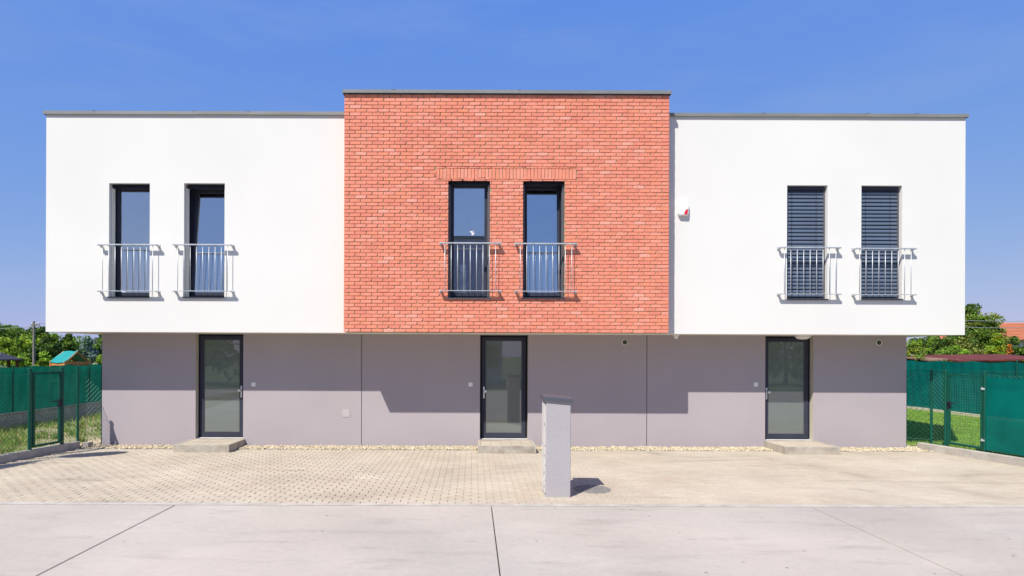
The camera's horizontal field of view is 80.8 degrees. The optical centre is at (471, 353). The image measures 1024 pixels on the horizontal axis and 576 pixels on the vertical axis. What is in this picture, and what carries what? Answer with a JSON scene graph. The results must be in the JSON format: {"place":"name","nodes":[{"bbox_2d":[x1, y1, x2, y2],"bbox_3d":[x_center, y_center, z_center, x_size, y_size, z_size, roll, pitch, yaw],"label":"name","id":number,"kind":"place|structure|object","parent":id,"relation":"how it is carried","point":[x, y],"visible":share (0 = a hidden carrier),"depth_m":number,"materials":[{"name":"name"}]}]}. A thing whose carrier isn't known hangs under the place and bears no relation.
{"place":"outdoors","nodes":[
{"label":"outdoors","id":0,"kind":"place"},
{"bbox_2d":[0,412,100,453],"bbox_3d":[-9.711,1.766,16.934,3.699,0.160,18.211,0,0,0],"label":"weedy grass","id":1,"kind":"structure","parent":0,"point":[14,446],"depth_m":13.46,"materials":[{"name":"green plant"}]},
{"bbox_2d":[0,505,1023,575],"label":"road","id":2,"kind":"structure","parent":0,"point":[149,540],"depth_m":6.09,"materials":[{"name":"grey concrete"}]},
{"bbox_2d":[0,448,1023,507],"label":"paved forecourt","id":3,"kind":"structure","parent":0,"point":[636,478],"depth_m":9.11,"materials":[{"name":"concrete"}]},
{"bbox_2d":[0,441,79,463],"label":"kerb","id":4,"kind":"structure","parent":3,"relation":"on","point":[32,453],"depth_m":11.01,"materials":[{"name":"concrete"}]},
{"bbox_2d":[0,366,101,454],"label":"garden fence","id":5,"kind":"object","parent":3,"relation":"on","point":[29,425],"visible":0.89,"depth_m":11.54,"materials":[{"name":"green metal"}]},
{"bbox_2d":[32,371,61,447],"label":"garden gate","id":6,"kind":"structure","parent":5,"relation":"attached to","point":[59,404],"depth_m":11.21,"materials":[{"name":"green metal"}]},
{"bbox_2d":[80,438,932,451],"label":"gravel","id":7,"kind":"structure","parent":3,"relation":"on","point":[97,444],"depth_m":11.98,"materials":[{"name":"beige gravel"}]},
{"bbox_2d":[82,442,92,446],"bbox_3d":[-7.726,1.833,12.060,0.120,0.120,0.160,0,0,0],"label":"stone","id":8,"kind":"object","parent":7,"relation":"on","point":[85,444],"visible":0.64,"depth_m":11.99,"materials":[{"name":"stone"}]},
{"bbox_2d":[540,393,572,497],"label":"meter pillar","id":9,"kind":"structure","parent":3,"relation":"on","point":[556,441],"depth_m":7.97,"materials":[{"name":"concrete"}]},
{"bbox_2d":[542,462,544,479],"bbox_3d":[0.976,1.593,8.175,0.011,0.180,0.310,0,0,0],"label":"box door","id":10,"kind":"structure","parent":9,"relation":"in","point":[543,466],"depth_m":8.14,"materials":[{"name":"plastic"}]},
{"bbox_2d":[542,477,544,492],"bbox_3d":[0.975,1.778,8.175,0.011,0.150,0.310,0,0,0],"label":"box door","id":11,"kind":"structure","parent":9,"relation":"in","point":[543,481],"depth_m":8.14,"materials":[{"name":"plastic"}]},
{"bbox_2d":[542,402,545,445],"bbox_3d":[0.976,0.943,8.175,0.015,0.560,0.310,0,0,0],"label":"box door","id":12,"kind":"structure","parent":9,"relation":"in","point":[543,404],"depth_m":8.06,"materials":[{"name":"plastic"}]},
{"bbox_2d":[542,444,545,464],"bbox_3d":[0.977,1.363,8.175,0.011,0.240,0.310,0,0,0],"label":"box door","id":13,"kind":"structure","parent":9,"relation":"in","point":[543,447],"depth_m":8.15,"materials":[{"name":"plastic"}]},
{"bbox_2d":[573,485,610,493],"bbox_3d":[1.693,1.902,8.460,0.524,0.011,0.524,0,0,0],"label":"manhole cover","id":14,"kind":"object","parent":3,"relation":"on","point":[594,489],"visible":1,"depth_m":8.42,"materials":[{"name":"metal"}]},
{"bbox_2d":[906,369,1023,457],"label":"garden fence","id":15,"kind":"object","parent":3,"relation":"on","point":[1003,415],"visible":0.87,"depth_m":10.81,"materials":[{"name":"green fabric"}]},
{"bbox_2d":[946,374,984,448],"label":"garden gate","id":16,"kind":"structure","parent":15,"relation":"attached to","point":[950,407],"depth_m":11.48,"materials":[{"name":"green metal"}]},
{"bbox_2d":[917,442,1023,466],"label":"kerb","id":17,"kind":"structure","parent":3,"relation":"on","point":[991,457],"depth_m":11.10,"materials":[{"name":"concrete"}]},
{"bbox_2d":[0,0,1023,354],"label":"sky","id":18,"kind":"structure","parent":0,"point":[713,56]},
{"bbox_2d":[907,408,1023,457],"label":"lawn","id":19,"kind":"structure","parent":0,"point":[912,443],"depth_m":14.90,"materials":[{"name":"green plant"}]},
{"label":"ground","id":20,"kind":"structure","parent":0,"visible":0},
{"bbox_2d":[0,352,22,367],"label":"garden shelter","id":21,"kind":"object","parent":20,"relation":"on","point":[6,357],"visible":0.49,"depth_m":26.18,"materials":[{"name":"grey wood"}]},
{"bbox_2d":[0,323,30,362],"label":"tree","id":22,"kind":"object","parent":20,"relation":"on","point":[11,332],"visible":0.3,"depth_m":60.66,"materials":[{"name":"green plant"}]},
{"bbox_2d":[11,356,31,366],"bbox_3d":[-20.125,1.012,27.015,1.277,1.858,1.307,0,0,0],"label":"shrub","id":23,"kind":"object","parent":20,"relation":"on","point":[24,362],"visible":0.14,"depth_m":26.82,"materials":[{"name":"green plant"}]},
{"bbox_2d":[0,334,49,366],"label":"tree","id":24,"kind":"object","parent":20,"relation":"on","point":[16,346],"visible":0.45,"depth_m":39.27,"materials":[{"name":"green plant"}]},
{"bbox_2d":[31,321,39,365],"bbox_3d":[-25.122,0.013,34.500,0.460,3.798,0.170,0,0,0],"label":"utility pole","id":25,"kind":"object","parent":20,"relation":"on","point":[33,349],"visible":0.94,"depth_m":34.44,"materials":[{"name":"grey concrete"}]},
{"bbox_2d":[18,337,62,365],"bbox_3d":[-26.972,0.397,37.970,2.336,3.042,2.372,0,0,0],"label":"tree","id":26,"kind":"object","parent":20,"relation":"on","point":[50,347],"visible":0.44,"depth_m":37.54,"materials":[{"name":"green plant"}]},
{"bbox_2d":[20,325,65,355],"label":"tree","id":27,"kind":"object","parent":20,"relation":"on","point":[40,332],"visible":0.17,"depth_m":49.51,"materials":[{"name":"green plant"}]},
{"bbox_2d":[34,350,53,365],"bbox_3d":[-18.526,0.876,25.999,1.149,2.140,1.112,0,0,0],"label":"shrub","id":28,"kind":"object","parent":20,"relation":"on","point":[45,360],"visible":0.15,"depth_m":25.84,"materials":[{"name":"green plant"}]},
{"bbox_2d":[0,401,100,428],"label":"block wall","id":29,"kind":"structure","parent":20,"relation":"on","point":[24,419],"depth_m":16.20,"materials":[{"name":"concrete"}]},
{"bbox_2d":[0,363,101,412],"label":"net fence","id":30,"kind":"object","parent":29,"relation":"on","point":[22,372],"visible":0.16,"depth_m":16.23,"materials":[{"name":"green fabric"}]},
{"bbox_2d":[61,333,76,364],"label":"tree","id":31,"kind":"object","parent":20,"relation":"on","point":[69,345],"visible":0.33,"depth_m":45.81,"materials":[{"name":"green plant"}]},
{"bbox_2d":[49,351,90,365],"bbox_3d":[-15.398,0.861,23.000,1.020,1.971,1.000,0,0,28],"label":"playhouse","id":32,"kind":"object","parent":20,"relation":"on","point":[65,357],"visible":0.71,"depth_m":22.84,"materials":[{"name":"teal wood"}]},
{"bbox_2d":[58,335,101,360],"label":"tree","id":33,"kind":"object","parent":20,"relation":"on","point":[77,343],"visible":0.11,"depth_m":68.73,"materials":[{"name":"green plant"}]},
{"bbox_2d":[76,335,98,365],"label":"tree","id":34,"kind":"object","parent":20,"relation":"on","point":[87,341],"visible":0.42,"depth_m":43.81,"materials":[{"name":"green plant"}]},
{"bbox_2d":[88,334,101,360],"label":"tree","id":35,"kind":"object","parent":20,"relation":"on","point":[97,344],"visible":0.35,"depth_m":55.37,"materials":[{"name":"green plant"}]},
{"bbox_2d":[94,354,101,364],"bbox_3d":[-19.220,0.961,30.996,0.820,1.964,0.832,0,0,0],"label":"shrub","id":36,"kind":"object","parent":20,"relation":"on","point":[98,359],"visible":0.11,"depth_m":30.92,"materials":[{"name":"green plant"}]},
{"bbox_2d":[43,110,361,452],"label":"row house","id":37,"kind":"structure","parent":20,"relation":"on","point":[195,269],"depth_m":11.55,"materials":[{"name":"paint"}]},
{"bbox_2d":[107,184,149,297],"bbox_3d":[-6.596,-2.178,11.799,0.807,2.212,0.563,0,0,0],"label":"window","id":38,"kind":"structure","parent":37,"relation":"in","point":[133,256],"depth_m":11.76,"materials":[{"name":"black glass"}]},
{"bbox_2d":[182,184,224,297],"bbox_3d":[-5.153,-2.178,11.799,0.806,2.212,0.563,0,0,0],"label":"window","id":39,"kind":"structure","parent":37,"relation":"in","point":[211,260],"depth_m":11.81,"materials":[{"name":"black glass"}]},
{"bbox_2d":[197,334,242,437],"bbox_3d":[-5.170,0.663,12.408,0.966,2.136,0.164,0,0,0],"label":"door","id":40,"kind":"structure","parent":37,"relation":"in","point":[220,355],"depth_m":12.41,"materials":[{"name":"grey glass"}]},
{"bbox_2d":[342,89,671,453],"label":"row house","id":41,"kind":"structure","parent":20,"relation":"on","point":[556,202],"depth_m":11.27,"materials":[{"name":"brick"}]},
{"bbox_2d":[459,265,465,292],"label":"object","id":42,"kind":"object","parent":41,"relation":"attached to","point":[462,273],"visible":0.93,"depth_m":11.59,"materials":[{"name":"white plastic"}]},
{"bbox_2d":[447,180,489,298],"bbox_3d":[-0.055,-2.156,11.394,0.808,2.246,0.312,0,0,0],"label":"window","id":43,"kind":"structure","parent":41,"relation":"in","point":[453,184],"depth_m":11.46,"materials":[{"name":"black glass"}]},
{"bbox_2d":[480,335,526,438],"bbox_3d":[0.655,0.683,12.408,0.974,2.136,0.164,0,0,0],"label":"door","id":44,"kind":"structure","parent":41,"relation":"in","point":[503,358],"depth_m":12.41,"materials":[{"name":"grey glass"}]},
{"bbox_2d":[522,181,564,298],"bbox_3d":[1.349,-2.155,11.519,0.805,2.242,0.563,0,0,0],"label":"window","id":45,"kind":"structure","parent":41,"relation":"in","point":[545,265],"depth_m":11.54,"materials":[{"name":"black glass"}]},
{"bbox_2d":[647,113,968,454],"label":"row house","id":46,"kind":"structure","parent":20,"relation":"on","point":[816,268],"depth_m":11.55,"materials":[{"name":"paint"}]},
{"bbox_2d":[765,336,810,439],"bbox_3d":[6.494,0.704,12.408,0.978,2.136,0.164,0,0,0],"label":"door","id":47,"kind":"structure","parent":46,"relation":"in","point":[787,358],"depth_m":12.41,"materials":[{"name":"grey glass"}]},
{"bbox_2d":[787,186,828,299],"bbox_3d":[6.453,-2.138,11.674,0.803,2.211,0.312,0,0,0],"label":"window","id":48,"kind":"structure","parent":46,"relation":"in","point":[804,229],"depth_m":11.64,"materials":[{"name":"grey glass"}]},
{"bbox_2d":[861,187,903,299],"bbox_3d":[7.886,-2.136,11.674,0.807,2.206,0.312,0,0,0],"label":"window","id":49,"kind":"structure","parent":46,"relation":"in","point":[883,202],"depth_m":11.64,"materials":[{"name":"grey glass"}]},
{"bbox_2d":[907,341,921,360],"bbox_3d":[18.197,0.767,25.047,1.156,2.614,1.098,0,0,0],"label":"shrub","id":50,"kind":"object","parent":20,"relation":"on","point":[915,350],"visible":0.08,"depth_m":24.90,"materials":[{"name":"green plant"}]},
{"bbox_2d":[914,354,926,361],"bbox_3d":[18.036,1.022,24.020,0.634,2.103,0.558,0,0,-18],"label":"shrub","id":51,"kind":"object","parent":20,"relation":"on","point":[921,356],"visible":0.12,"depth_m":23.98,"materials":[{"name":"green plant"}]},
{"bbox_2d":[917,338,923,354],"bbox_3d":[22.355,0.624,30.006,0.573,2.930,0.528,0,0,0],"label":"tree","id":52,"kind":"object","parent":20,"relation":"on","point":[920,341],"visible":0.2,"depth_m":29.96,"materials":[{"name":"green plant"}]},
{"bbox_2d":[907,336,940,354],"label":"tree","id":53,"kind":"object","parent":20,"relation":"on","point":[924,342],"visible":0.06,"depth_m":45.89,"materials":[{"name":"green plant"}]},
{"bbox_2d":[907,356,949,361],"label":"shed","id":54,"kind":"structure","parent":20,"relation":"on","point":[928,359],"depth_m":23.83,"materials":[{"name":"brown wood"}]},
{"bbox_2d":[926,338,932,354],"bbox_3d":[22.135,0.655,29.032,0.636,2.866,0.682,0,0,20],"label":"tree","id":55,"kind":"object","parent":20,"relation":"on","point":[929,348],"visible":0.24,"depth_m":28.97,"materials":[{"name":"green plant"}]},
{"bbox_2d":[907,406,979,416],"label":"plinth","id":56,"kind":"structure","parent":20,"relation":"on","point":[955,413],"depth_m":19.00,"materials":[{"name":"beige concrete"}]},
{"bbox_2d":[906,359,1023,414],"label":"net fence","id":57,"kind":"object","parent":56,"relation":"on","point":[918,369],"visible":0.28,"depth_m":19.03,"materials":[{"name":"green fabric"}]},
{"bbox_2d":[917,325,987,354],"bbox_3d":[30.523,0.122,37.895,3.298,3.997,3.775,0,0,0],"label":"tree","id":58,"kind":"object","parent":20,"relation":"on","point":[963,341],"visible":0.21,"depth_m":37.58,"materials":[{"name":"green plant"}]},
{"bbox_2d":[935,345,969,361],"bbox_3d":[24.827,0.769,31.030,1.852,2.660,1.967,0,0,-23],"label":"shrub","id":59,"kind":"object","parent":20,"relation":"on","point":[950,351],"visible":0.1,"depth_m":30.91,"materials":[{"name":"green plant"}]},
{"bbox_2d":[916,354,1004,362],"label":"shed","id":60,"kind":"structure","parent":20,"relation":"on","point":[960,358],"depth_m":23.61,"materials":[{"name":"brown wood"}]},
{"bbox_2d":[925,323,1023,346],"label":"tiled house","id":61,"kind":"structure","parent":20,"relation":"on","point":[1015,329],"depth_m":54.45,"materials":[{"name":"orange tile"}]},
{"bbox_2d":[946,303,1011,353],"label":"tree","id":62,"kind":"object","parent":20,"relation":"on","point":[991,325],"visible":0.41,"depth_m":40.98,"materials":[{"name":"green plant"}]},
{"bbox_2d":[958,354,1023,362],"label":"shed","id":63,"kind":"structure","parent":20,"relation":"on","point":[1009,358],"depth_m":25.33,"materials":[{"name":"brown wood"}]},
{"bbox_2d":[984,333,1006,353],"bbox_3d":[30.562,0.428,35.035,1.369,3.381,1.480,0,0,25],"label":"tree","id":64,"kind":"object","parent":20,"relation":"on","point":[997,340],"visible":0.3,"depth_m":34.90,"materials":[{"name":"green plant"}]},
{"bbox_2d":[1005,344,1013,354],"bbox_3d":[30.460,0.770,34.019,0.598,2.694,0.534,0,0,0],"label":"tree","id":65,"kind":"object","parent":20,"relation":"on","point":[1009,350],"visible":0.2,"depth_m":33.95,"materials":[{"name":"orange plant"}]},
{"bbox_2d":[1001,336,1023,354],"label":"tree","id":66,"kind":"object","parent":20,"relation":"on","point":[1015,342],"visible":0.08,"depth_m":42.43,"materials":[{"name":"green plant"}]},
{"bbox_2d":[1015,349,1023,360],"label":"shrub","id":67,"kind":"object","parent":20,"relation":"on","point":[1021,352],"visible":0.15,"depth_m":35.99,"materials":[{"name":"green plant"}]}
]}

